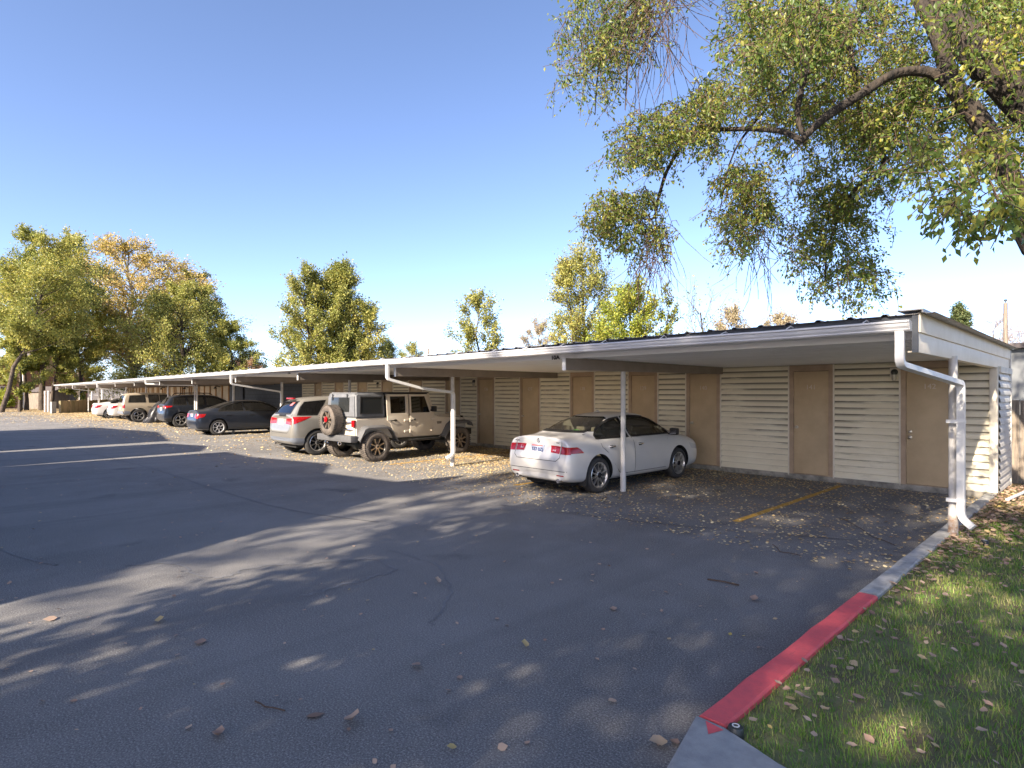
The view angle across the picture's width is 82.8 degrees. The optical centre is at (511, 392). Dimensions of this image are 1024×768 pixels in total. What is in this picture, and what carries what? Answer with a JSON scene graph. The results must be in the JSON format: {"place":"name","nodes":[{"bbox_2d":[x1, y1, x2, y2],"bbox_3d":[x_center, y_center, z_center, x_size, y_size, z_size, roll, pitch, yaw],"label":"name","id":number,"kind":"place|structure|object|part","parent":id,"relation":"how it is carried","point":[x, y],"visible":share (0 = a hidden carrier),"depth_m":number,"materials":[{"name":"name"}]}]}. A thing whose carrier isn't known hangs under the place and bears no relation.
{"place":"outdoors","nodes":[
{"label":"outdoors","id":0,"kind":"place"},
{"bbox_2d":[5,408,58,411],"bbox_3d":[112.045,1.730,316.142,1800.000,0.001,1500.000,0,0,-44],"label":"ground","id":1,"kind":"structure","parent":0,"point":[9,409],"depth_m":55.84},
{"bbox_2d":[0,388,17,407],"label":"shrub","id":2,"kind":"object","parent":1,"relation":"on","point":[11,401],"visible":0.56,"depth_m":60.09,"materials":[{"name":"green plant"}]},
{"bbox_2d":[0,318,51,410],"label":"elm","id":3,"kind":"object","parent":1,"relation":"on","point":[26,401],"visible":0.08,"depth_m":55.43,"materials":[{"name":"green plant"}]},
{"bbox_2d":[0,321,52,410],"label":"elm","id":4,"kind":"object","parent":1,"relation":"on","point":[23,371],"visible":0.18,"depth_m":54.87,"materials":[{"name":"green plant"}]},
{"bbox_2d":[0,321,62,411],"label":"sapling","id":5,"kind":"object","parent":1,"relation":"on","point":[11,357],"visible":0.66,"depth_m":51.91,"materials":[{"name":"green plant"}]},
{"bbox_2d":[0,241,111,410],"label":"elm","id":6,"kind":"object","parent":1,"relation":"on","point":[26,252],"visible":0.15,"depth_m":55.74,"materials":[{"name":"green plant"}]},
{"bbox_2d":[0,222,125,411],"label":"elm","id":7,"kind":"object","parent":1,"relation":"on","point":[68,243],"visible":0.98,"depth_m":50.09,"materials":[{"name":"green plant"}]},
{"bbox_2d":[43,323,92,401],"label":"elm","id":8,"kind":"object","parent":1,"relation":"on","point":[76,348],"visible":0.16,"depth_m":57.77,"materials":[{"name":"green plant"}]},
{"bbox_2d":[52,331,109,399],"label":"sapling","id":9,"kind":"object","parent":1,"relation":"on","point":[88,369],"visible":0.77,"depth_m":57.67,"materials":[{"name":"green plant"}]},
{"bbox_2d":[31,284,136,399],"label":"elm","id":10,"kind":"object","parent":1,"relation":"on","point":[105,339],"visible":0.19,"depth_m":62.82,"materials":[{"name":"green plant"}]},
{"bbox_2d":[18,229,225,392],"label":"cottonwood","id":11,"kind":"object","parent":1,"relation":"on","point":[109,245],"visible":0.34,"depth_m":67.95,"materials":[{"name":"yellow plant"}]},
{"bbox_2d":[92,279,263,399],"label":"elm","id":12,"kind":"object","parent":1,"relation":"on","point":[164,326],"visible":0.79,"depth_m":57.55,"materials":[{"name":"green plant"}]},
{"bbox_2d":[128,386,228,400],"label":"garage building","id":13,"kind":"structure","parent":1,"relation":"on","point":[222,392],"depth_m":40.67,"materials":[{"name":"grey"}]},
{"bbox_2d":[172,268,233,371],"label":"elm","id":14,"kind":"object","parent":1,"relation":"on","point":[218,299],"visible":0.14,"depth_m":73.93,"materials":[{"name":"green plant"}]},
{"bbox_2d":[191,318,270,373],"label":"elm","id":15,"kind":"object","parent":1,"relation":"on","point":[224,328],"visible":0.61,"depth_m":58.95,"materials":[{"name":"green plant"}]},
{"bbox_2d":[235,358,265,369],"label":"shrub","id":16,"kind":"object","parent":1,"relation":"on","point":[249,364],"visible":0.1,"depth_m":59.45,"materials":[{"name":"green plant"}]},
{"bbox_2d":[229,384,301,407],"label":"block building","id":17,"kind":"structure","parent":1,"relation":"on","point":[272,397],"depth_m":30.58,"materials":[{"name":"grey paint"}]},
{"bbox_2d":[263,257,352,366],"bbox_3d":[-13.774,-3.622,39.862,6.429,10.844,6.428,0,0,-44],"label":"poplar","id":18,"kind":"object","parent":1,"relation":"on","point":[310,306],"visible":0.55,"depth_m":38.92,"materials":[{"name":"green plant"}]},
{"bbox_2d":[299,251,376,364],"bbox_3d":[-11.788,-4.017,40.449,6.312,11.633,7.514,0,0,6],"label":"poplar","id":19,"kind":"object","parent":1,"relation":"on","point":[346,283],"visible":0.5,"depth_m":39.88,"materials":[{"name":"green plant"}]},
{"bbox_2d":[338,295,394,360],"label":"poplar","id":20,"kind":"object","parent":1,"relation":"on","point":[369,318],"visible":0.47,"depth_m":40.51,"materials":[{"name":"green plant"}]},
{"bbox_2d":[375,337,401,358],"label":"shrub","id":21,"kind":"object","parent":1,"relation":"on","point":[391,348],"visible":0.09,"depth_m":45.82,"materials":[{"name":"green plant"}]},
{"bbox_2d":[398,339,424,357],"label":"shrub","id":22,"kind":"object","parent":1,"relation":"on","point":[412,347],"visible":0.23,"depth_m":49.81,"materials":[{"name":"green plant"}]},
{"bbox_2d":[443,286,505,352],"bbox_3d":[-1.497,-1.654,28.074,3.340,6.908,3.354,0,0,-44],"label":"poplar","id":23,"kind":"object","parent":1,"relation":"on","point":[468,331],"visible":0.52,"depth_m":27.72,"materials":[{"name":"green plant"}]},
{"bbox_2d":[519,313,553,346],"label":"shrub","id":24,"kind":"object","parent":1,"relation":"on","point":[539,329],"visible":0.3,"depth_m":44.69,"materials":[{"name":"beige plant"}]},
{"bbox_2d":[546,247,592,343],"bbox_3d":[2.203,-1.810,21.722,1.910,7.219,2.188,0,0,7],"label":"elm","id":25,"kind":"object","parent":1,"relation":"on","point":[567,271],"visible":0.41,"depth_m":21.51,"materials":[{"name":"green plant"}]},
{"bbox_2d":[531,236,626,345],"bbox_3d":[2.698,-2.108,21.946,4.288,7.816,4.150,0,0,-44],"label":"elm","id":26,"kind":"object","parent":1,"relation":"on","point":[593,282],"visible":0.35,"depth_m":21.45,"materials":[{"name":"green plant"}]},
{"bbox_2d":[582,269,678,341],"bbox_3d":[4.054,-1.212,20.016,4.346,6.024,4.444,0,0,-44],"label":"elm","id":27,"kind":"object","parent":1,"relation":"on","point":[613,313],"visible":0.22,"depth_m":19.56,"materials":[{"name":"green plant"}]},
{"bbox_2d":[302,360,1011,497],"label":"storage building","id":28,"kind":"structure","parent":1,"relation":"on","point":[883,425],"depth_m":11.49,"materials":[{"name":"wood"}]},
{"bbox_2d":[314,382,321,395],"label":"door","id":29,"kind":"structure","parent":28,"relation":"in","point":[317,387],"depth_m":26.43,"materials":[{"name":"beige paint"}]},
{"bbox_2d":[335,382,342,392],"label":"door","id":30,"kind":"structure","parent":28,"relation":"in","point":[338,385],"depth_m":25.01,"materials":[{"name":"beige paint"}]},
{"bbox_2d":[357,382,366,391],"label":"door","id":31,"kind":"structure","parent":28,"relation":"in","point":[361,386],"depth_m":23.62,"materials":[{"name":"beige paint"}]},
{"bbox_2d":[381,380,391,391],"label":"door","id":32,"kind":"structure","parent":28,"relation":"in","point":[386,386],"depth_m":22.29,"materials":[{"name":"beige paint"}]},
{"bbox_2d":[409,380,421,391],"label":"door","id":33,"kind":"structure","parent":28,"relation":"in","point":[419,383],"depth_m":20.89,"materials":[{"name":"beige paint"}]},
{"bbox_2d":[445,377,459,414],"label":"door","id":34,"kind":"structure","parent":28,"relation":"in","point":[456,379],"depth_m":19.27,"materials":[{"name":"beige paint"}]},
{"bbox_2d":[477,377,493,444],"bbox_3d":[-0.815,0.539,18.124,0.130,2.151,0.810,0,0,-44],"label":"door","id":35,"kind":"structure","parent":28,"relation":"in","point":[485,385],"depth_m":18.15,"materials":[{"name":"beige paint"}]},
{"bbox_2d":[520,378,539,435],"bbox_3d":[0.517,0.539,16.741,0.130,2.151,0.810,0,0,-44],"label":"door","id":36,"kind":"structure","parent":28,"relation":"in","point":[529,387],"depth_m":16.77,"materials":[{"name":"beige paint"}]},
{"bbox_2d":[570,372,593,416],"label":"door","id":37,"kind":"structure","parent":28,"relation":"in","point":[581,383],"depth_m":15.38,"materials":[{"name":"beige paint"}]},
{"bbox_2d":[629,372,656,422],"bbox_3d":[3.157,0.539,14.000,0.130,2.151,0.820,0,0,-44],"label":"door","id":38,"kind":"structure","parent":28,"relation":"in","point":[642,385],"depth_m":13.99,"materials":[{"name":"beige paint"}]},
{"bbox_2d":[686,373,719,465],"bbox_3d":[4.235,0.539,12.880,0.130,2.151,0.810,0,0,-44],"label":"door","id":39,"kind":"structure","parent":28,"relation":"in","point":[702,390],"depth_m":12.86,"materials":[{"name":"beige paint"}]},
{"bbox_2d":[789,364,832,476],"bbox_3d":[5.792,0.539,11.263,0.130,2.151,0.800,0,0,-44],"label":"door","id":40,"kind":"structure","parent":28,"relation":"in","point":[810,386],"depth_m":11.26,"materials":[{"name":"beige paint"}]},
{"bbox_2d":[901,360,947,487],"bbox_3d":[7.096,0.539,9.909,0.130,2.151,0.800,0,0,-44],"label":"door","id":41,"kind":"structure","parent":28,"relation":"in","point":[924,400],"depth_m":9.95,"materials":[{"name":"beige paint"}]},
{"bbox_2d":[652,281,682,334],"bbox_3d":[5.233,-0.996,20.055,1.278,5.593,1.263,0,0,23],"label":"elm","id":42,"kind":"object","parent":1,"relation":"on","point":[671,319],"visible":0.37,"depth_m":19.85,"materials":[{"name":"green plant"}]},
{"bbox_2d":[670,272,737,333],"bbox_3d":[5.871,-0.994,17.995,2.177,5.588,2.427,0,0,17],"label":"shrub","id":43,"kind":"object","parent":1,"relation":"on","point":[701,325],"visible":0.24,"depth_m":17.97,"materials":[{"name":"brown plant"}]},
{"bbox_2d":[710,298,758,329],"bbox_3d":[12.004,-1.695,31.853,3.993,6.990,3.984,0,0,-44],"label":"tree","id":44,"kind":"object","parent":1,"relation":"on","point":[732,318],"visible":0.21,"depth_m":31.76,"materials":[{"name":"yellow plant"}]},
{"bbox_2d":[754,306,801,325],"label":"tree","id":45,"kind":"object","parent":1,"relation":"on","point":[777,319],"visible":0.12,"depth_m":33.78,"materials":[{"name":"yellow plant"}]},
{"bbox_2d":[543,0,1023,320],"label":"elm","id":46,"kind":"object","parent":1,"relation":"on","point":[983,46],"visible":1,"depth_m":7.49,"materials":[{"name":"green plant"}]},
{"bbox_2d":[699,592,877,729],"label":"kerb","id":47,"kind":"structure","parent":1,"relation":"on","point":[736,702],"depth_m":3.44,"materials":[{"name":"red paint"}]},
{"bbox_2d":[949,300,973,327],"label":"conifer","id":48,"kind":"object","parent":1,"relation":"on","point":[959,312],"visible":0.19,"depth_m":39.53,"materials":[{"name":"green plant"}]},
{"bbox_2d":[972,308,1023,342],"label":"bare tree","id":49,"kind":"object","parent":1,"relation":"on","point":[997,324],"visible":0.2,"depth_m":59.53,"materials":[{"name":"brown plant"}]},
{"bbox_2d":[1003,299,1007,342],"bbox_3d":[27.181,-1.720,32.000,0.260,6.839,0.260,0,0,-44],"label":"utility pole","id":50,"kind":"object","parent":1,"relation":"on","point":[1005,322],"visible":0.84,"depth_m":31.92,"materials":[{"name":"grey"}]},
{"bbox_2d":[994,307,1023,342],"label":"bare tree","id":51,"kind":"object","parent":1,"relation":"on","point":[1017,330],"visible":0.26,"depth_m":56.11,"materials":[{"name":"brown plant"}]},
{"bbox_2d":[996,325,1023,342],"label":"bare tree","id":52,"kind":"object","parent":1,"relation":"on","point":[1009,336],"visible":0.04,"depth_m":75.43,"materials":[{"name":"brown plant"}]},
{"bbox_2d":[1012,400,1023,483],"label":"wooden fence","id":53,"kind":"object","parent":1,"relation":"on","point":[1017,441],"visible":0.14,"depth_m":10.52,"materials":[{"name":"brown wood"}]},
{"bbox_2d":[0,350,87,407],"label":"brick house","id":54,"kind":"structure","parent":0,"point":[29,374],"depth_m":65.02,"materials":[{"name":"beige paint"}]},
{"bbox_2d":[28,386,75,408],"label":"garden shed","id":55,"kind":"structure","parent":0,"point":[33,399],"depth_m":60.63,"materials":[{"name":"grey"}]},
{"bbox_2d":[89,388,125,399],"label":"pale house","id":56,"kind":"structure","parent":0,"point":[93,396],"depth_m":81.56,"materials":[{"name":"white ceramic"}]},
{"bbox_2d":[0,412,978,767],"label":"parking lot","id":57,"kind":"structure","parent":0,"point":[548,698],"depth_m":4.79,"materials":[{"name":"grey asphalt"}]},
{"bbox_2d":[0,549,56,564],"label":"crack","id":58,"kind":"object","parent":57,"relation":"on","point":[26,558],"visible":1,"depth_m":5.94,"materials":[{"name":"asphalt"}]},
{"bbox_2d":[44,391,46,411],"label":"gate post","id":59,"kind":"object","parent":57,"relation":"on","point":[45,401],"visible":0.88,"depth_m":49.92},
{"bbox_2d":[47,391,49,411],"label":"gate post","id":60,"kind":"object","parent":57,"relation":"on","point":[48,401],"visible":0.87,"depth_m":50.93,"materials":[{"name":"white wood"}]},
{"bbox_2d":[50,399,109,413],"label":"wall","id":61,"kind":"structure","parent":57,"relation":"on","point":[72,406],"depth_m":48.87,"materials":[{"name":"concrete"}]},
{"bbox_2d":[91,398,118,417],"bbox_3d":[-25.974,1.004,39.682,4.382,1.391,1.834,0,0,-44],"label":"parked car","id":62,"kind":"object","parent":57,"relation":"on","point":[98,409],"visible":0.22,"depth_m":38.03,"materials":[{"name":"white paint"}]},
{"bbox_2d":[107,403,137,418],"bbox_3d":[-24.018,1.004,38.372,4.382,1.391,1.834,0,0,-44],"label":"parked car","id":63,"kind":"object","parent":57,"relation":"on","point":[112,409],"visible":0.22,"depth_m":36.58,"materials":[{"name":"white paint"}]},
{"bbox_2d":[117,393,170,421],"bbox_3d":[-20.802,0.854,34.389,4.092,1.693,1.736,0,0,-44],"label":"parked car","id":64,"kind":"object","parent":57,"relation":"on","point":[143,403],"visible":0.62,"depth_m":33.08,"materials":[{"name":"beige paint"}]},
{"bbox_3d":[-21.317,0.358,33.032,0.845,0.409,0.104,0,0,-44],"label":"window","id":65,"kind":"part","parent":64,"relation":"part of","materials":[{"name":"black glass"}]},
{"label":"door","id":66,"kind":"part","parent":64,"relation":"part of","materials":[{"name":"beige paint"}]},
{"bbox_3d":[-20.726,0.364,33.604,0.520,0.437,0.116,0,0,-44],"label":"window","id":67,"kind":"part","parent":64,"relation":"part of","materials":[{"name":"black glass"}]},
{"bbox_2d":[142,400,177,422],"bbox_3d":[-19.602,1.065,33.089,0.905,1.290,2.482,0,0,42],"label":"covered motorcycle","id":68,"kind":"object","parent":57,"relation":"on","point":[152,416],"visible":0.25,"depth_m":32.42,"materials":[{"name":"grey fabric"}]},
{"bbox_2d":[157,393,225,426],"bbox_3d":[-15.663,0.850,29.759,4.194,1.700,1.860,0,0,-44],"label":"parked car","id":69,"kind":"object","parent":57,"relation":"on","point":[169,408],"visible":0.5,"depth_m":28.41,"materials":[{"name":"grey paint"}]},
{"bbox_3d":[-16.246,0.424,28.357,0.624,0.404,0.191,0,0,-44],"label":"window","id":70,"kind":"part","parent":69,"relation":"part of","materials":[{"name":"black glass"}]},
{"bbox_3d":[-15.707,0.422,28.882,0.760,0.429,0.199,0,0,-44],"label":"window","id":71,"kind":"part","parent":69,"relation":"part of","materials":[{"name":"black glass"}]},
{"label":"door","id":72,"kind":"part","parent":69,"relation":"part of","materials":[{"name":"grey paint"}]},
{"bbox_3d":[-15.017,0.430,29.549,1.040,0.445,0.199,0,0,-44],"label":"window","id":73,"kind":"part","parent":69,"relation":"part of","materials":[{"name":"black glass"}]},
{"bbox_2d":[60,446,376,521],"bbox_3d":[-8.098,1.696,12.828,16.454,0.001,0.408,0,0,41],"label":"crack","id":74,"kind":"object","parent":57,"relation":"on","point":[224,491],"visible":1,"depth_m":10.05,"materials":[{"name":"asphalt"}]},
{"bbox_2d":[0,408,439,466],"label":"fallen leaves","id":75,"kind":"object","parent":57,"relation":"on","point":[82,414],"visible":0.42,"depth_m":33.80,"materials":[{"name":"plant"}]},
{"bbox_2d":[186,400,278,434],"bbox_3d":[-11.164,1.004,24.548,4.382,1.391,1.834,0,0,-43],"label":"parked car","id":76,"kind":"object","parent":57,"relation":"on","point":[220,418],"visible":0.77,"depth_m":23.54,"materials":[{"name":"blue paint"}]},
{"bbox_3d":[-11.921,0.516,23.844,1.028,0.252,1.104,0,0,-43],"label":"rear window","id":77,"kind":"part","parent":76,"relation":"part of","materials":[{"name":"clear glass"}]},
{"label":"window","id":78,"kind":"part","parent":76,"relation":"part of","materials":[{"name":"black glass"}]},
{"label":"door","id":79,"kind":"part","parent":76,"relation":"part of","materials":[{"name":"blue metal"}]},
{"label":"window","id":80,"kind":"part","parent":76,"relation":"part of","materials":[{"name":"black glass"}]},
{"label":"door","id":81,"kind":"part","parent":76,"relation":"part of","materials":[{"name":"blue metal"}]},
{"bbox_2d":[127,559,396,594],"bbox_3d":[-2.428,1.696,5.340,2.692,0.001,1.054,0,0,-4],"label":"crack","id":82,"kind":"object","parent":57,"relation":"on","point":[186,567],"visible":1,"depth_m":5.60,"materials":[{"name":"black asphalt"}]},
{"bbox_2d":[270,396,408,454],"bbox_3d":[-4.824,0.897,17.235,4.194,1.606,1.860,0,0,-44],"label":"parked car","id":83,"kind":"object","parent":57,"relation":"on","point":[294,424],"visible":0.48,"depth_m":15.71,"materials":[{"name":"beige metal"}]},
{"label":"rear window","id":84,"kind":"part","parent":83,"relation":"part of","materials":[{"name":"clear glass"}]},
{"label":"window","id":85,"kind":"part","parent":83,"relation":"part of","materials":[{"name":"black glass"}]},
{"bbox_2d":[317,392,472,461],"bbox_3d":[-3.091,0.849,15.744,1.860,1.721,4.181,0,0,43],"label":"parked off roader","id":86,"kind":"object","parent":57,"relation":"on","point":[369,425],"visible":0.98,"depth_m":14.72,"materials":[{"name":"beige paint"}]},
{"bbox_2d":[331,397,349,411],"bbox_3d":[-4.290,0.300,14.506,0.860,0.360,0.033,0,0,43],"label":"rear window","id":87,"kind":"structure","parent":86,"relation":"in","point":[342,402],"depth_m":14.42,"materials":[{"name":"grey"}]},
{"bbox_2d":[361,398,381,412],"bbox_3d":[-3.481,0.320,14.337,0.036,0.360,0.610,0,0,43],"label":"window","id":88,"kind":"structure","parent":86,"relation":"in","point":[368,405],"depth_m":14.34,"materials":[{"name":"grey"}]},
{"bbox_2d":[385,394,410,436],"bbox_3d":[-2.911,0.595,14.918,0.143,1.100,0.710,0,0,43],"label":"door","id":89,"kind":"structure","parent":86,"relation":"in","point":[397,412],"depth_m":14.91,"materials":[{"name":"beige paint"}]},
{"bbox_2d":[408,394,434,435],"bbox_3d":[-2.399,0.592,15.465,0.143,1.095,0.807,0,0,43],"label":"door","id":90,"kind":"structure","parent":86,"relation":"in","point":[421,423],"depth_m":15.43,"materials":[{"name":"beige paint"}]},
{"bbox_2d":[43,571,757,750],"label":"fallen leaves","id":91,"kind":"object","parent":57,"relation":"on","point":[659,740],"visible":1,"depth_m":3.00,"materials":[{"name":"brown plant"}]},
{"bbox_2d":[387,549,452,624],"bbox_3d":[-0.783,1.696,5.321,0.410,0.001,2.194,0,0,-20],"label":"crack","id":92,"kind":"object","parent":57,"relation":"on","point":[444,605],"visible":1,"depth_m":5.00,"materials":[{"name":"asphalt"}]},
{"bbox_2d":[1,443,884,767],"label":"fallen leaves","id":93,"kind":"object","parent":57,"relation":"on","point":[361,613],"visible":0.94,"depth_m":4.36,"materials":[{"name":"brown plant"}]},
{"bbox_2d":[391,452,509,464],"bbox_3d":[-1.365,1.696,15.178,4.250,0.001,0.112,0,0,-44],"label":"road marking","id":94,"kind":"object","parent":57,"relation":"on","point":[438,459],"visible":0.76,"depth_m":14.49,"materials":[{"name":"yellow paint"}]},
{"bbox_2d":[54,308,1017,537],"bbox_3d":[-16.055,0.455,31.132,7.059,2.490,64.978,0,0,-44],"label":"carport","id":95,"kind":"object","parent":57,"relation":"on","point":[911,335],"visible":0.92,"depth_m":8.62,"materials":[{"name":"paint"}]},
{"bbox_2d":[510,410,696,492],"bbox_3d":[1.934,1.014,11.243,4.206,1.372,1.761,0,0,-43],"label":"parked car","id":96,"kind":"object","parent":57,"relation":"on","point":[586,454],"visible":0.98,"depth_m":10.18,"materials":[{"name":"white paint"}]},
{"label":"window","id":97,"kind":"part","parent":96,"relation":"part of","materials":[{"name":"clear glass"}]},
{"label":"window","id":98,"kind":"part","parent":96,"relation":"part of","materials":[{"name":"glass"}]},
{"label":"door","id":99,"kind":"part","parent":96,"relation":"part of","materials":[{"name":"white paint"}]},
{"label":"door","id":100,"kind":"part","parent":96,"relation":"part of","materials":[{"name":"white paint"}]},
{"bbox_2d":[254,442,977,710],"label":"fallen leaves","id":101,"kind":"object","parent":57,"relation":"on","point":[507,453],"depth_m":9.93,"materials":[{"name":"brown plant"}]},
{"bbox_2d":[505,505,848,539],"bbox_3d":[1.821,1.696,7.662,4.618,0.001,0.182,0,0,27],"label":"road marking","id":102,"kind":"object","parent":57,"relation":"on","point":[690,526],"visible":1,"depth_m":7.35,"materials":[{"name":"paint"}]},
{"bbox_2d":[733,485,841,521],"bbox_3d":[4.468,1.696,9.120,4.250,0.001,0.112,0,0,-44],"label":"road marking","id":103,"kind":"object","parent":57,"relation":"on","point":[782,505],"visible":1,"depth_m":8.80,"materials":[{"name":"yellow paint"}]},
{"bbox_2d":[858,493,996,598],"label":"kerb","id":104,"kind":"structure","parent":57,"relation":"on","point":[880,585],"depth_m":5.66,"materials":[{"name":"concrete"}]},
{"bbox_2d":[0,0,1023,381],"label":"sky","id":105,"kind":"structure","parent":0,"point":[418,141],"materials":[{"name":"blue"}]},
{"bbox_2d":[667,716,785,767],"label":"pavement","id":106,"kind":"structure","parent":0,"point":[699,747],"depth_m":2.61,"materials":[{"name":"concrete"}]},
{"bbox_2d":[706,721,722,733],"bbox_3d":[0.954,1.615,2.810,0.092,0.001,0.097,0,0,-22],"label":"road marking","id":107,"kind":"object","parent":106,"relation":"on","point":[711,728],"visible":1,"depth_m":2.79,"materials":[{"name":"red paint"}]},
{"bbox_2d":[727,483,1023,767],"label":"lawn","id":108,"kind":"structure","parent":0,"point":[907,710],"depth_m":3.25,"materials":[{"name":"plant"}]},
{"bbox_2d":[728,722,743,739],"bbox_3d":[1.073,1.625,2.785,0.071,0.060,0.072,0,0,-44],"label":"sprinkler head","id":109,"kind":"object","parent":108,"relation":"on","point":[736,729],"visible":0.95,"depth_m":2.76},
{"bbox_2d":[749,498,1023,763],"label":"fallen leaves","id":110,"kind":"object","parent":108,"relation":"on","point":[869,738],"visible":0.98,"depth_m":3.39,"materials":[{"name":"beige plant"}]},
{"bbox_2d":[775,483,1023,716],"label":"fallen leaves","id":111,"kind":"object","parent":108,"relation":"on","point":[940,552],"visible":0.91,"depth_m":6.61,"materials":[{"name":"beige plant"}]},
{"bbox_2d":[1005,491,1023,500],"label":"pipe","id":112,"kind":"object","parent":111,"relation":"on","point":[1015,496],"visible":0.95,"depth_m":8.85,"materials":[{"name":"white plastic"}]},
{"bbox_2d":[981,539,988,545],"bbox_3d":[5.119,1.625,6.290,0.071,0.060,0.072,0,0,-44],"label":"sprinkler head","id":113,"kind":"object","parent":108,"relation":"on","point":[984,541],"visible":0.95,"depth_m":6.27},
{"bbox_2d":[1007,343,1023,399],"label":"grey shed","id":114,"kind":"structure","parent":108,"relation":"on","point":[1017,361],"depth_m":15.13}
]}

